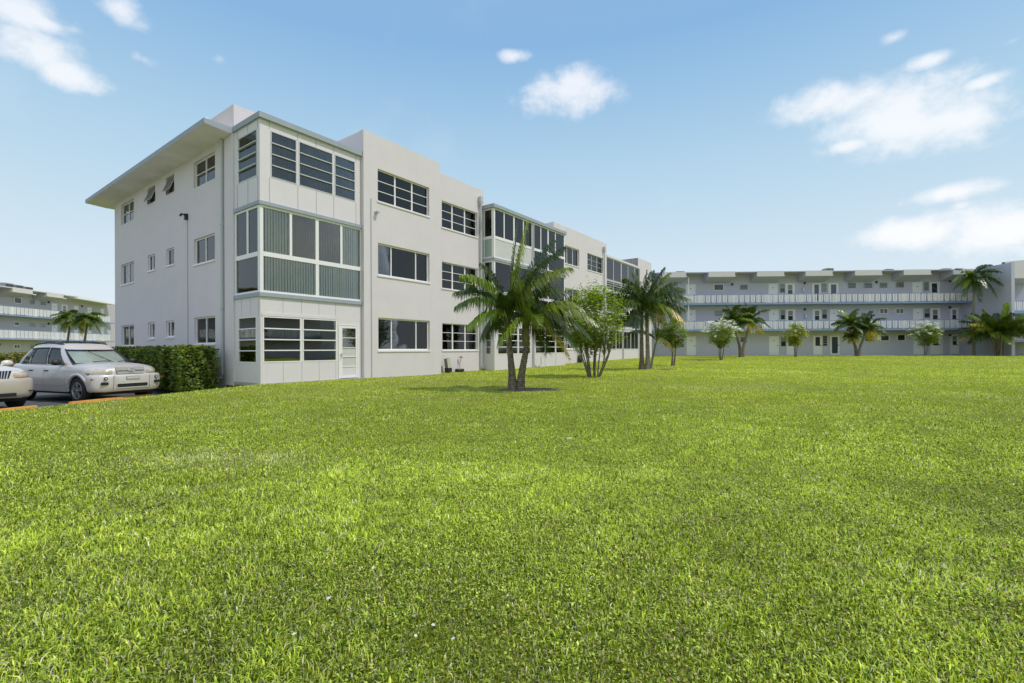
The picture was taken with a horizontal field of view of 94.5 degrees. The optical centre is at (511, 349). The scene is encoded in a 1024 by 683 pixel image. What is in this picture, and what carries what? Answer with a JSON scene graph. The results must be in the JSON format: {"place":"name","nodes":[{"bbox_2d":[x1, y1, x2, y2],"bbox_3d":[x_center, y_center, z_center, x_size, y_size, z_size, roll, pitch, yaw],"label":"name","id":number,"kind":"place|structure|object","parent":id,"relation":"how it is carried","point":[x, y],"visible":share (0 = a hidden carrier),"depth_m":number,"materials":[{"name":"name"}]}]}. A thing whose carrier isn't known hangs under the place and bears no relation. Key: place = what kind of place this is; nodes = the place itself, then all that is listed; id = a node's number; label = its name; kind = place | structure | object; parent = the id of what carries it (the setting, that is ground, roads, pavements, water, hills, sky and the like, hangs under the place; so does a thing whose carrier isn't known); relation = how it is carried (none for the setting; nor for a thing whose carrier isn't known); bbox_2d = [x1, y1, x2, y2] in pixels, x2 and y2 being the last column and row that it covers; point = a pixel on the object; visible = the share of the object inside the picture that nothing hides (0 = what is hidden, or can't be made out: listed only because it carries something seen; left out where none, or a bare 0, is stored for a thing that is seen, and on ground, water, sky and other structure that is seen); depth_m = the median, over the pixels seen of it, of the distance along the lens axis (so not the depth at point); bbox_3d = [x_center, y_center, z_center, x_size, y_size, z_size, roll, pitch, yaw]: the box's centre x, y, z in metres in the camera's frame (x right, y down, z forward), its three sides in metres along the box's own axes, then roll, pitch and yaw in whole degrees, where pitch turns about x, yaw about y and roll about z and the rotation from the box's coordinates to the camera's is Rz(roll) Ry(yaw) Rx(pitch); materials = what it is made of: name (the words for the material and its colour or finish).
{"place":"outdoors","nodes":[
{"label":"outdoors","id":0,"kind":"place"},
{"bbox_2d":[0,286,114,356],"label":"apartment building","id":1,"kind":"structure","parent":0,"point":[26,321],"depth_m":59.99,"materials":[{"name":"paint"}]},
{"bbox_2d":[0,283,32,289],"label":"roof","id":2,"kind":"object","parent":1,"relation":"on","point":[12,285],"visible":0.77,"depth_m":56.92,"materials":[{"name":"white metal"}]},
{"bbox_2d":[0,389,177,408],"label":"car park","id":3,"kind":"structure","parent":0,"point":[40,399],"depth_m":14.53,"materials":[{"name":"grey asphalt"}]},
{"bbox_2d":[0,360,33,407],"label":"parked car","id":4,"kind":"object","parent":3,"relation":"on","point":[16,387],"visible":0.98,"depth_m":11.42,"materials":[{"name":"paint"}]},
{"bbox_2d":[0,405,37,410],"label":"wheel stop","id":5,"kind":"object","parent":3,"relation":"on","point":[17,408],"visible":0.47,"depth_m":10.85,"materials":[{"name":"yellow paint"}]},
{"bbox_2d":[13,341,161,400],"bbox_3d":[-12.720,0.593,14.141,4.345,1.729,2.154,0,0,21],"label":"parked car","id":6,"kind":"object","parent":3,"relation":"on","point":[78,370],"visible":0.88,"depth_m":13.42,"materials":[{"name":"silver metal"}]},
{"bbox_2d":[68,394,150,404],"bbox_3d":[-11.015,1.380,13.061,0.193,0.135,2.243,0,0,9],"label":"wheel stop","id":7,"kind":"object","parent":3,"relation":"on","point":[104,399],"visible":0.46,"depth_m":12.87,"materials":[{"name":"yellow paint"}]},
{"bbox_2d":[0,355,1023,682],"bbox_3d":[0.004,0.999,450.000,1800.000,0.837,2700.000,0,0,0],"label":"lawn ground","id":8,"kind":"structure","parent":0,"point":[598,461],"depth_m":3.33,"materials":[{"name":"green plant"}]},
{"bbox_2d":[0,351,27,366],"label":"hedge","id":9,"kind":"object","parent":8,"relation":"on","point":[11,356],"visible":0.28,"depth_m":29.45,"materials":[{"name":"green plant"}]},
{"bbox_2d":[49,310,85,340],"bbox_3d":[-37.423,-1.069,39.971,2.532,4.729,2.596,0,0,0],"label":"palm tree","id":10,"kind":"object","parent":8,"relation":"on","point":[61,317],"visible":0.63,"depth_m":39.57,"materials":[{"name":"green plant"}]},
{"bbox_2d":[66,312,108,342],"bbox_3d":[-35.923,-1.165,40.093,2.484,4.184,2.557,0,0,-22],"label":"palm tree","id":11,"kind":"object","parent":8,"relation":"on","point":[82,319],"visible":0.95,"depth_m":39.82,"materials":[{"name":"green plant"}]},
{"bbox_2d":[111,344,219,392],"bbox_3d":[-12.818,0.579,17.018,7.870,1.568,1.276,0,0,36],"label":"hedge","id":12,"kind":"object","parent":8,"relation":"on","point":[181,367],"visible":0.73,"depth_m":15.12,"materials":[{"name":"green plant"}]},
{"bbox_2d":[204,357,221,384],"bbox_3d":[-9.517,0.665,14.949,0.552,0.902,0.395,0,0,11],"label":"shrub","id":13,"kind":"object","parent":8,"relation":"on","point":[212,375],"visible":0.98,"depth_m":14.98,"materials":[{"name":"green plant"}]},
{"bbox_2d":[85,104,651,388],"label":"apartment building","id":14,"kind":"structure","parent":8,"relation":"on","point":[258,247],"depth_m":17.54,"materials":[{"name":"paint"}]},
{"bbox_2d":[120,262,133,285],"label":"window","id":15,"kind":"structure","parent":14,"relation":"in","point":[128,269],"depth_m":21.74,"materials":[{"name":"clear glass"}]},
{"bbox_2d":[122,325,133,346],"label":"window","id":16,"kind":"structure","parent":14,"relation":"in","point":[128,330],"depth_m":21.76,"materials":[{"name":"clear glass"}]},
{"bbox_2d":[123,200,133,223],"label":"window","id":17,"kind":"structure","parent":14,"relation":"in","point":[128,209],"depth_m":21.78,"materials":[{"name":"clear glass"}]},
{"bbox_2d":[144,187,154,202],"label":"window","id":18,"kind":"structure","parent":14,"relation":"in","point":[151,194],"depth_m":19.83,"materials":[{"name":"glass"}]},
{"bbox_2d":[147,254,154,272],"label":"window","id":19,"kind":"structure","parent":14,"relation":"in","point":[151,258],"depth_m":19.92,"materials":[{"name":"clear glass"}]},
{"bbox_2d":[147,322,154,339],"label":"window","id":20,"kind":"structure","parent":14,"relation":"in","point":[151,325],"depth_m":19.89,"materials":[{"name":"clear glass"}]},
{"bbox_2d":[162,176,173,192],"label":"window","id":21,"kind":"structure","parent":14,"relation":"in","point":[169,185],"depth_m":18.62,"materials":[{"name":"glass"}]},
{"bbox_2d":[165,248,174,267],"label":"window","id":22,"kind":"structure","parent":14,"relation":"in","point":[170,251],"depth_m":18.68,"materials":[{"name":"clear glass"}]},
{"bbox_2d":[165,321,174,338],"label":"window","id":23,"kind":"structure","parent":14,"relation":"in","point":[170,324],"depth_m":18.67,"materials":[{"name":"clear glass"}]},
{"bbox_2d":[193,234,214,266],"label":"window","id":24,"kind":"structure","parent":14,"relation":"in","point":[205,246],"depth_m":16.79,"materials":[{"name":"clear glass"}]},
{"bbox_2d":[193,316,215,345],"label":"window","id":25,"kind":"structure","parent":14,"relation":"in","point":[205,326],"depth_m":16.83,"materials":[{"name":"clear glass"}]},
{"bbox_2d":[196,153,214,186],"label":"window","id":26,"kind":"structure","parent":14,"relation":"in","point":[205,169],"depth_m":16.85,"materials":[{"name":"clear glass"}]},
{"bbox_2d":[237,129,256,183],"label":"window","id":27,"kind":"structure","parent":14,"relation":"in","point":[247,144],"depth_m":14.80,"materials":[{"name":"glass"}]},
{"bbox_2d":[238,316,256,362],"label":"window","id":28,"kind":"structure","parent":14,"relation":"in","point":[247,326],"depth_m":14.85,"materials":[{"name":"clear glass"}]},
{"bbox_2d":[263,316,300,362],"bbox_3d":[-7.214,-0.326,14.881,0.088,1.420,1.230,0,0,36],"label":"window","id":29,"kind":"structure","parent":14,"relation":"in","point":[281,335],"depth_m":14.87,"materials":[{"name":"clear glass"}]},
{"bbox_2d":[271,131,296,184],"bbox_3d":[-7.233,-6.056,14.957,0.153,1.440,0.840,0,0,36],"label":"window","id":30,"kind":"structure","parent":14,"relation":"in","point":[284,153],"depth_m":15.02,"materials":[{"name":"glass"}]},
{"bbox_2d":[299,141,332,194],"bbox_3d":[-6.580,-6.059,15.850,0.153,1.440,1.230,0,0,36],"label":"window","id":31,"kind":"structure","parent":14,"relation":"in","point":[319,177],"depth_m":15.91,"materials":[{"name":"glass"}]},
{"bbox_2d":[303,318,336,361],"bbox_3d":[-6.453,-0.329,15.921,0.088,1.420,1.250,0,0,36],"label":"window","id":32,"kind":"structure","parent":14,"relation":"in","point":[319,335],"depth_m":15.92,"materials":[{"name":"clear glass"}]},
{"bbox_2d":[334,154,354,201],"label":"window","id":33,"kind":"structure","parent":14,"relation":"in","point":[343,165],"depth_m":16.81,"materials":[{"name":"glass"}]},
{"bbox_2d":[338,324,358,378],"bbox_3d":[-5.793,0.046,16.809,0.122,1.925,0.830,0,0,36],"label":"screen door","id":34,"kind":"structure","parent":14,"relation":"in","point":[348,334],"depth_m":16.81,"materials":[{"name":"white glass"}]},
{"bbox_2d":[377,170,429,217],"bbox_3d":[-4.322,-6.155,18.794,0.275,1.265,2.690,0,0,36],"label":"window","id":35,"kind":"structure","parent":14,"relation":"in","point":[393,191],"depth_m":18.78,"materials":[{"name":"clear glass"}]},
{"bbox_2d":[377,243,430,283],"bbox_3d":[-4.337,-3.385,18.816,0.339,1.265,2.690,0,0,36],"label":"window","id":36,"kind":"structure","parent":14,"relation":"in","point":[393,262],"depth_m":18.78,"materials":[{"name":"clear glass"}]},
{"bbox_2d":[378,318,430,351],"bbox_3d":[-4.296,-0.575,18.795,0.265,1.285,2.690,0,0,36],"label":"window","id":37,"kind":"structure","parent":14,"relation":"in","point":[405,335],"depth_m":18.89,"materials":[{"name":"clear glass"}]},
{"bbox_2d":[442,262,476,293],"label":"window","id":38,"kind":"structure","parent":14,"relation":"in","point":[450,272],"depth_m":22.26,"materials":[{"name":"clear glass"}]},
{"bbox_2d":[441,201,478,237],"bbox_3d":[-2.506,-6.163,22.502,0.220,1.265,2.560,0,0,36],"label":"window","id":39,"kind":"structure","parent":14,"relation":"in","point":[454,218],"depth_m":22.54,"materials":[{"name":"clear glass"}]},
{"bbox_2d":[442,323,478,350],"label":"window","id":40,"kind":"structure","parent":14,"relation":"in","point":[454,337],"depth_m":22.46,"materials":[{"name":"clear glass"}]},
{"bbox_2d":[486,336,490,353],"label":"window","id":41,"kind":"structure","parent":14,"relation":"in","point":[488,346],"depth_m":23.64,"materials":[{"name":"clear glass"}]},
{"bbox_2d":[498,327,506,353],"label":"window","id":42,"kind":"structure","parent":14,"relation":"in","point":[501,350],"depth_m":23.97,"materials":[{"name":"clear glass"}]},
{"bbox_2d":[511,327,517,353],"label":"window","id":43,"kind":"structure","parent":14,"relation":"in","point":[514,341],"depth_m":24.83,"materials":[{"name":"clear glass"}]},
{"bbox_2d":[518,328,530,353],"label":"window","id":44,"kind":"structure","parent":14,"relation":"in","point":[521,346],"depth_m":25.32,"materials":[{"name":"clear glass"}]},
{"bbox_2d":[535,330,544,352],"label":"window","id":45,"kind":"structure","parent":14,"relation":"in","point":[537,350],"depth_m":26.67,"materials":[{"name":"clear glass"}]},
{"bbox_2d":[545,333,555,352],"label":"window","id":46,"kind":"structure","parent":14,"relation":"in","point":[552,344],"depth_m":27.80,"materials":[{"name":"clear glass"}]},
{"bbox_2d":[556,330,564,352],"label":"window","id":47,"kind":"structure","parent":14,"relation":"in","point":[557,351],"depth_m":28.56,"materials":[{"name":"clear glass"}]},
{"bbox_2d":[565,288,577,302],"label":"window","id":48,"kind":"structure","parent":14,"relation":"in","point":[570,290],"depth_m":31.58,"materials":[{"name":"clear glass"}]},
{"bbox_2d":[565,246,579,267],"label":"window","id":49,"kind":"structure","parent":14,"relation":"in","point":[571,256],"depth_m":31.71,"materials":[{"name":"clear glass"}]},
{"bbox_2d":[565,331,579,349],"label":"window","id":50,"kind":"structure","parent":14,"relation":"in","point":[567,347],"depth_m":31.36,"materials":[{"name":"clear glass"}]},
{"bbox_2d":[587,253,603,274],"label":"window","id":51,"kind":"structure","parent":14,"relation":"in","point":[594,264],"depth_m":34.50,"materials":[{"name":"glass"}]},
{"bbox_2d":[616,331,621,348],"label":"window","id":52,"kind":"structure","parent":14,"relation":"in","point":[619,346],"depth_m":37.85,"materials":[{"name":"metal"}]},
{"bbox_2d":[624,331,630,348],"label":"window","id":53,"kind":"structure","parent":14,"relation":"in","point":[627,342],"depth_m":39.25,"materials":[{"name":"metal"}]},
{"bbox_2d":[631,333,637,348],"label":"window","id":54,"kind":"structure","parent":14,"relation":"in","point":[634,338],"depth_m":40.43,"materials":[{"name":"metal"}]},
{"bbox_2d":[444,358,451,372],"bbox_3d":[-2.891,0.694,21.299,0.220,0.660,0.330,0,0,33],"label":"utility pedestal","id":55,"kind":"object","parent":8,"relation":"on","point":[447,363],"visible":0.92,"depth_m":21.22,"materials":[{"name":"green metal"}]},
{"bbox_2d":[489,388,568,390],"bbox_3d":[0.508,0.998,12.050,2.226,0.064,0.707,0,0,0],"label":"mulch bed","id":56,"kind":"object","parent":8,"relation":"on","point":[538,389],"visible":0.84,"depth_m":11.87,"materials":[{"name":"brown soil"}]},
{"bbox_2d":[452,219,598,389],"bbox_3d":[0.364,-1.119,11.939,3.604,4.415,2.216,0,0,-20],"label":"palm tree","id":57,"kind":"object","parent":56,"relation":"on","point":[548,318],"visible":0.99,"depth_m":11.89,"materials":[{"name":"green plant"}]},
{"bbox_2d":[563,275,631,376],"bbox_3d":[3.026,-0.842,17.458,2.827,3.767,2.967,0,0,36],"label":"flowering tree","id":58,"kind":"object","parent":8,"relation":"on","point":[593,331],"visible":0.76,"depth_m":17.21,"materials":[{"name":"green plant"}]},
{"bbox_2d":[606,267,691,369],"bbox_3d":[6.756,-1.523,23.378,3.971,5.093,3.063,0,0,30],"label":"palm tree","id":59,"kind":"object","parent":8,"relation":"on","point":[647,305],"visible":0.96,"depth_m":23.23,"materials":[{"name":"green plant"}]},
{"bbox_2d":[624,315,684,368],"bbox_3d":[7.339,-0.570,23.923,3.408,3.201,1.604,0,0,0],"label":"palm tree","id":60,"kind":"object","parent":8,"relation":"on","point":[658,334],"visible":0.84,"depth_m":24.16,"materials":[{"name":"green plant"}]},
{"bbox_2d":[657,314,687,365],"bbox_3d":[9.277,-0.620,27.480,1.895,3.161,1.886,0,0,0],"label":"flowering tree","id":61,"kind":"object","parent":8,"relation":"on","point":[672,340],"visible":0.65,"depth_m":27.24,"materials":[{"name":"green plant"}]},
{"bbox_2d":[701,318,740,359],"bbox_3d":[15.787,-0.886,35.802,2.924,3.364,2.785,0,0,-25],"label":"flowering tree","id":62,"kind":"object","parent":8,"relation":"on","point":[719,341],"visible":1,"depth_m":35.64,"materials":[{"name":"green plant"}]},
{"bbox_2d":[713,303,770,356],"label":"palm tree","id":63,"kind":"object","parent":8,"relation":"on","point":[745,317],"visible":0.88,"depth_m":41.63,"materials":[{"name":"green plant"}]},
{"bbox_2d":[781,321,809,356],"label":"flowering tree","id":64,"kind":"object","parent":8,"relation":"on","point":[793,340],"visible":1,"depth_m":41.92,"materials":[{"name":"green plant"}]},
{"bbox_2d":[651,260,1023,355],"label":"apartment building","id":65,"kind":"structure","parent":8,"relation":"on","point":[901,301],"depth_m":50.05,"materials":[{"name":"grey paint"}]},
{"bbox_2d":[686,336,695,354],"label":"door","id":66,"kind":"structure","parent":65,"relation":"in","point":[690,340],"depth_m":50.93,"materials":[{"name":"white metal"}]},
{"bbox_2d":[686,310,695,329],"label":"door","id":67,"kind":"structure","parent":65,"relation":"in","point":[692,313],"depth_m":50.93,"materials":[{"name":"white metal"}]},
{"bbox_2d":[686,284,695,303],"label":"door","id":68,"kind":"structure","parent":65,"relation":"in","point":[692,287],"depth_m":50.93,"materials":[{"name":"white metal"}]},
{"bbox_2d":[714,310,722,315],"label":"window","id":69,"kind":"structure","parent":65,"relation":"in","point":[716,312],"depth_m":50.81,"materials":[{"name":"glass"}]},
{"bbox_2d":[714,284,723,290],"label":"window","id":70,"kind":"structure","parent":65,"relation":"in","point":[717,287],"depth_m":50.81,"materials":[{"name":"grey"}]},
{"bbox_2d":[768,283,777,302],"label":"door","id":71,"kind":"structure","parent":65,"relation":"in","point":[772,288],"depth_m":50.57,"materials":[{"name":"white metal"}]},
{"bbox_2d":[769,336,778,354],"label":"door","id":72,"kind":"structure","parent":65,"relation":"in","point":[773,340],"depth_m":50.57,"materials":[{"name":"white metal"}]},
{"bbox_2d":[769,309,778,328],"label":"door","id":73,"kind":"structure","parent":65,"relation":"in","point":[773,314],"depth_m":50.57,"materials":[{"name":"white metal"}]},
{"bbox_2d":[780,310,784,319],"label":"window","id":74,"kind":"structure","parent":65,"relation":"in","point":[782,312],"depth_m":50.54,"materials":[{"name":"glass"}]},
{"bbox_2d":[786,335,793,354],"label":"door","id":75,"kind":"structure","parent":65,"relation":"in","point":[789,348],"depth_m":50.51,"materials":[{"name":"grey"}]},
{"bbox_2d":[785,309,794,328],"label":"door","id":76,"kind":"structure","parent":65,"relation":"in","point":[789,313],"depth_m":50.49,"materials":[{"name":"grey"}]},
{"bbox_2d":[785,283,794,302],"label":"door","id":77,"kind":"structure","parent":65,"relation":"in","point":[789,287],"depth_m":50.49,"materials":[{"name":"grey"}]},
{"bbox_2d":[812,283,820,302],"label":"door","id":78,"kind":"structure","parent":65,"relation":"in","point":[816,287],"depth_m":50.37,"materials":[{"name":"white glass"}]},
{"bbox_2d":[812,309,821,328],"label":"door","id":79,"kind":"structure","parent":65,"relation":"in","point":[816,313],"depth_m":50.38,"materials":[{"name":"grey"}]},
{"bbox_2d":[813,335,821,354],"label":"door","id":80,"kind":"structure","parent":65,"relation":"in","point":[817,340],"depth_m":50.38,"materials":[{"name":"grey"}]},
{"bbox_2d":[821,283,826,291],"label":"window","id":81,"kind":"structure","parent":65,"relation":"in","point":[823,285],"depth_m":50.36,"materials":[{"name":"glass"}]},
{"bbox_2d":[822,336,826,345],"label":"window","id":82,"kind":"structure","parent":65,"relation":"in","point":[824,338],"depth_m":50.37,"materials":[{"name":"glass"}]},
{"bbox_2d":[822,309,826,318],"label":"window","id":83,"kind":"structure","parent":65,"relation":"in","point":[824,311],"depth_m":50.36,"materials":[{"name":"glass"}]},
{"bbox_2d":[829,309,837,328],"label":"door","id":84,"kind":"structure","parent":65,"relation":"in","point":[833,313],"depth_m":50.31,"materials":[{"name":"white metal"}]},
{"bbox_2d":[828,283,838,301],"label":"door","id":85,"kind":"structure","parent":65,"relation":"in","point":[833,288],"depth_m":50.31,"materials":[{"name":"white glass"}]},
{"bbox_2d":[830,335,839,354],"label":"door","id":86,"kind":"structure","parent":65,"relation":"in","point":[834,340],"depth_m":50.30,"materials":[{"name":"grey"}]},
{"bbox_2d":[864,282,872,287],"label":"window","id":87,"kind":"structure","parent":65,"relation":"in","point":[866,284],"depth_m":50.17,"materials":[{"name":"metal"}]},
{"bbox_2d":[879,308,887,313],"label":"window","id":88,"kind":"structure","parent":65,"relation":"in","point":[881,310],"depth_m":50.10,"materials":[{"name":"grey"}]},
{"bbox_2d":[879,282,887,287],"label":"window","id":89,"kind":"structure","parent":65,"relation":"in","point":[881,284],"depth_m":50.10,"materials":[{"name":"glass"}]},
{"bbox_2d":[880,335,889,340],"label":"window","id":90,"kind":"structure","parent":65,"relation":"in","point":[882,337],"depth_m":50.09,"materials":[{"name":"grey glass"}]},
{"bbox_2d":[895,308,903,313],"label":"window","id":91,"kind":"structure","parent":65,"relation":"in","point":[897,310],"depth_m":50.03,"materials":[{"name":"grey glass"}]},
{"bbox_2d":[895,282,903,287],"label":"window","id":92,"kind":"structure","parent":65,"relation":"in","point":[897,284],"depth_m":50.04,"materials":[{"name":"glass"}]},
{"bbox_2d":[897,334,905,340],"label":"window","id":93,"kind":"structure","parent":65,"relation":"in","point":[900,337],"depth_m":50.03,"materials":[{"name":"grey glass"}]},
{"bbox_2d":[912,282,921,301],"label":"door","id":94,"kind":"structure","parent":65,"relation":"in","point":[916,286],"depth_m":49.95,"materials":[{"name":"white metal"}]},
{"bbox_2d":[913,335,922,353],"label":"door","id":95,"kind":"structure","parent":65,"relation":"in","point":[917,349],"depth_m":49.95,"materials":[{"name":"white metal"}]},
{"bbox_2d":[913,308,922,328],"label":"door","id":96,"kind":"structure","parent":65,"relation":"in","point":[917,312],"depth_m":49.95,"materials":[{"name":"white metal"}]},
{"bbox_2d":[923,282,928,290],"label":"window","id":97,"kind":"structure","parent":65,"relation":"in","point":[925,284],"depth_m":49.93,"materials":[{"name":"glass"}]},
{"bbox_2d":[924,308,929,317],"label":"window","id":98,"kind":"structure","parent":65,"relation":"in","point":[926,310],"depth_m":49.92,"materials":[{"name":"glass"}]},
{"bbox_2d":[929,282,939,301],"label":"door","id":99,"kind":"structure","parent":65,"relation":"in","point":[934,287],"depth_m":49.87,"materials":[{"name":"grey"}]},
{"bbox_2d":[930,308,939,325],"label":"door","id":100,"kind":"structure","parent":65,"relation":"in","point":[934,312],"depth_m":49.87,"materials":[{"name":"grey"}]},
{"bbox_2d":[930,335,940,353],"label":"door","id":101,"kind":"structure","parent":65,"relation":"in","point":[935,348],"depth_m":49.87,"materials":[{"name":"grey"}]},
{"bbox_2d":[950,308,957,327],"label":"door","id":102,"kind":"structure","parent":65,"relation":"in","point":[953,311],"depth_m":49.80,"materials":[{"name":"grey"}]},
{"bbox_2d":[950,334,958,353],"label":"door","id":103,"kind":"structure","parent":65,"relation":"in","point":[954,345],"depth_m":49.80,"materials":[{"name":"grey"}]},
{"bbox_2d":[831,309,889,355],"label":"palm tree","id":104,"kind":"object","parent":8,"relation":"on","point":[864,327],"visible":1,"depth_m":44.36,"materials":[{"name":"green plant"}]},
{"bbox_2d":[905,320,943,355],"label":"flowering tree","id":105,"kind":"object","parent":8,"relation":"on","point":[931,339],"visible":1,"depth_m":45.82,"materials":[{"name":"green plant"}]},
{"bbox_2d":[951,264,1002,354],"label":"palm tree","id":106,"kind":"object","parent":8,"relation":"on","point":[976,277],"visible":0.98,"depth_m":45.99,"materials":[{"name":"green plant"}]},
{"bbox_2d":[957,302,1023,355],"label":"palm tree","id":107,"kind":"object","parent":8,"relation":"on","point":[989,328],"visible":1,"depth_m":44.26,"materials":[{"name":"green plant"}]},
{"bbox_2d":[0,0,1023,303],"label":"sky","id":108,"kind":"structure","parent":0,"point":[674,135],"materials":[{"name":"blue"}]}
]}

